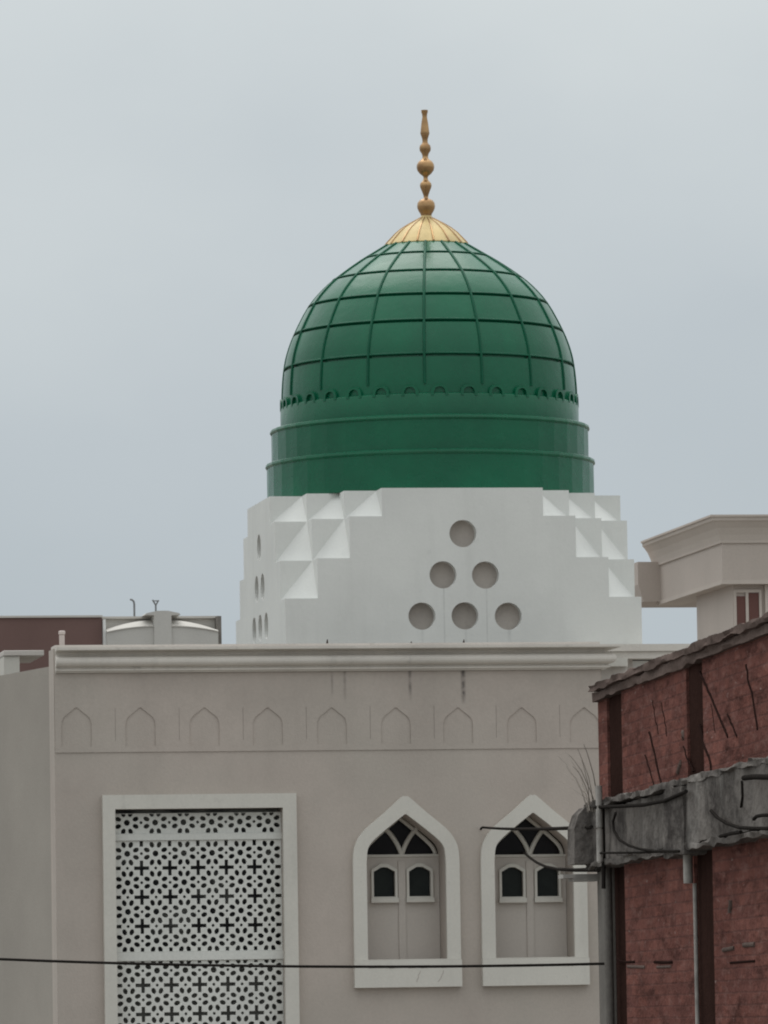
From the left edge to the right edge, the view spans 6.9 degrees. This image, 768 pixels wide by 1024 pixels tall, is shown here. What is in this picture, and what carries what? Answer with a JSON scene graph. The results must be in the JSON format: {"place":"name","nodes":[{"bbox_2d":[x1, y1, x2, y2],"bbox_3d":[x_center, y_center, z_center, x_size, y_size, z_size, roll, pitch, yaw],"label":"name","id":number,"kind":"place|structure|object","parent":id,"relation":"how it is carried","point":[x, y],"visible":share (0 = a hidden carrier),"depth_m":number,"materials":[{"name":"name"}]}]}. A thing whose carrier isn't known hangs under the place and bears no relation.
{"place":"outdoors","nodes":[
{"label":"outdoors","id":0,"kind":"place"},
{"bbox_2d":[0,615,102,671],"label":"red building","id":1,"kind":"structure","parent":0,"point":[28,632],"depth_m":150.03,"materials":[{"name":"brown paint"}]},
{"bbox_2d":[0,0,767,643],"label":"sky","id":2,"kind":"structure","parent":0,"point":[181,181],"materials":[{"name":"grey"}]},
{"bbox_2d":[634,514,767,639],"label":"neighbour house","id":3,"kind":"structure","parent":0,"point":[713,569],"depth_m":126.64,"materials":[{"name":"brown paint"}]},
{"bbox_2d":[733,589,761,625],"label":"window","id":4,"kind":"structure","parent":3,"relation":"in","point":[747,607],"depth_m":125.58,"materials":[{"name":"paint"}]},
{"label":"ground","id":5,"kind":"structure","parent":0,"visible":0},
{"bbox_2d":[102,611,221,644],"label":"grey building","id":6,"kind":"structure","parent":5,"relation":"on","point":[159,627],"depth_m":150.20,"materials":[{"name":"concrete"}]},
{"bbox_2d":[130,599,134,615],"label":"hooked mast","id":7,"kind":"object","parent":6,"relation":"on","point":[132,600],"visible":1,"depth_m":151.42,"materials":[{"name":"grey metal"}]},
{"bbox_2d":[152,600,158,610],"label":"forked aerial","id":8,"kind":"object","parent":6,"relation":"on","point":[156,603],"visible":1,"depth_m":151.51,"materials":[{"name":"grey metal"}]},
{"bbox_2d":[0,110,689,1023],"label":"mosque","id":9,"kind":"structure","parent":5,"relation":"on","point":[280,782],"depth_m":90.29,"materials":[{"name":"beige paint"}]},
{"bbox_2d":[0,650,43,674],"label":"roof canopy","id":10,"kind":"object","parent":9,"relation":"on","point":[11,661],"visible":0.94,"depth_m":96.36,"materials":[{"name":"paint"}]},
{"bbox_2d":[58,631,64,644],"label":"stub post","id":11,"kind":"object","parent":9,"relation":"on","point":[61,637],"visible":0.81,"depth_m":90.29,"materials":[{"name":"white paint"}]},
{"bbox_2d":[102,793,299,1023],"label":"lattice window","id":12,"kind":"structure","parent":9,"relation":"in","point":[199,886],"depth_m":89.53,"materials":[{"name":"beige paint"}]},
{"bbox_2d":[352,796,461,987],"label":"arched window","id":13,"kind":"structure","parent":9,"relation":"in","point":[395,866],"depth_m":90.30,"materials":[{"name":"beige paint"}]},
{"bbox_2d":[480,795,589,985],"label":"arched window","id":14,"kind":"structure","parent":9,"relation":"in","point":[524,921],"depth_m":90.59,"materials":[{"name":"beige paint"}]},
{"bbox_2d":[558,612,767,1023],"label":"brick building","id":15,"kind":"structure","parent":5,"relation":"on","point":[672,844],"depth_m":45.23,"materials":[{"name":"brick"}]},
{"bbox_2d":[0,958,603,967],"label":"power cable","id":16,"kind":"object","parent":15,"relation":"attached to","point":[305,966],"visible":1,"depth_m":49.15,"materials":[{"name":"black rubber"}]},
{"bbox_2d":[480,825,593,830],"bbox_3d":[1.485,3.420,69.410,0.060,1.253,41.458,-1,-5,0],"label":"straight wire","id":17,"kind":"object","parent":15,"relation":"attached to","point":[541,828],"visible":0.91,"depth_m":63.39,"materials":[{"name":"black rubber"}]},
{"bbox_2d":[523,852,600,871],"bbox_3d":[1.848,3.780,69.800,0.105,1.230,41.806,-1,-5,0],"label":"sagging wire","id":18,"kind":"object","parent":15,"relation":"attached to","point":[597,869],"visible":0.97,"depth_m":64.66,"materials":[{"name":"black rubber"}]},
{"bbox_2d":[558,745,595,812],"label":"dry twigs","id":19,"kind":"object","parent":15,"relation":"on","point":[588,802],"visible":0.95,"depth_m":49.42,"materials":[{"name":"grey plant"}]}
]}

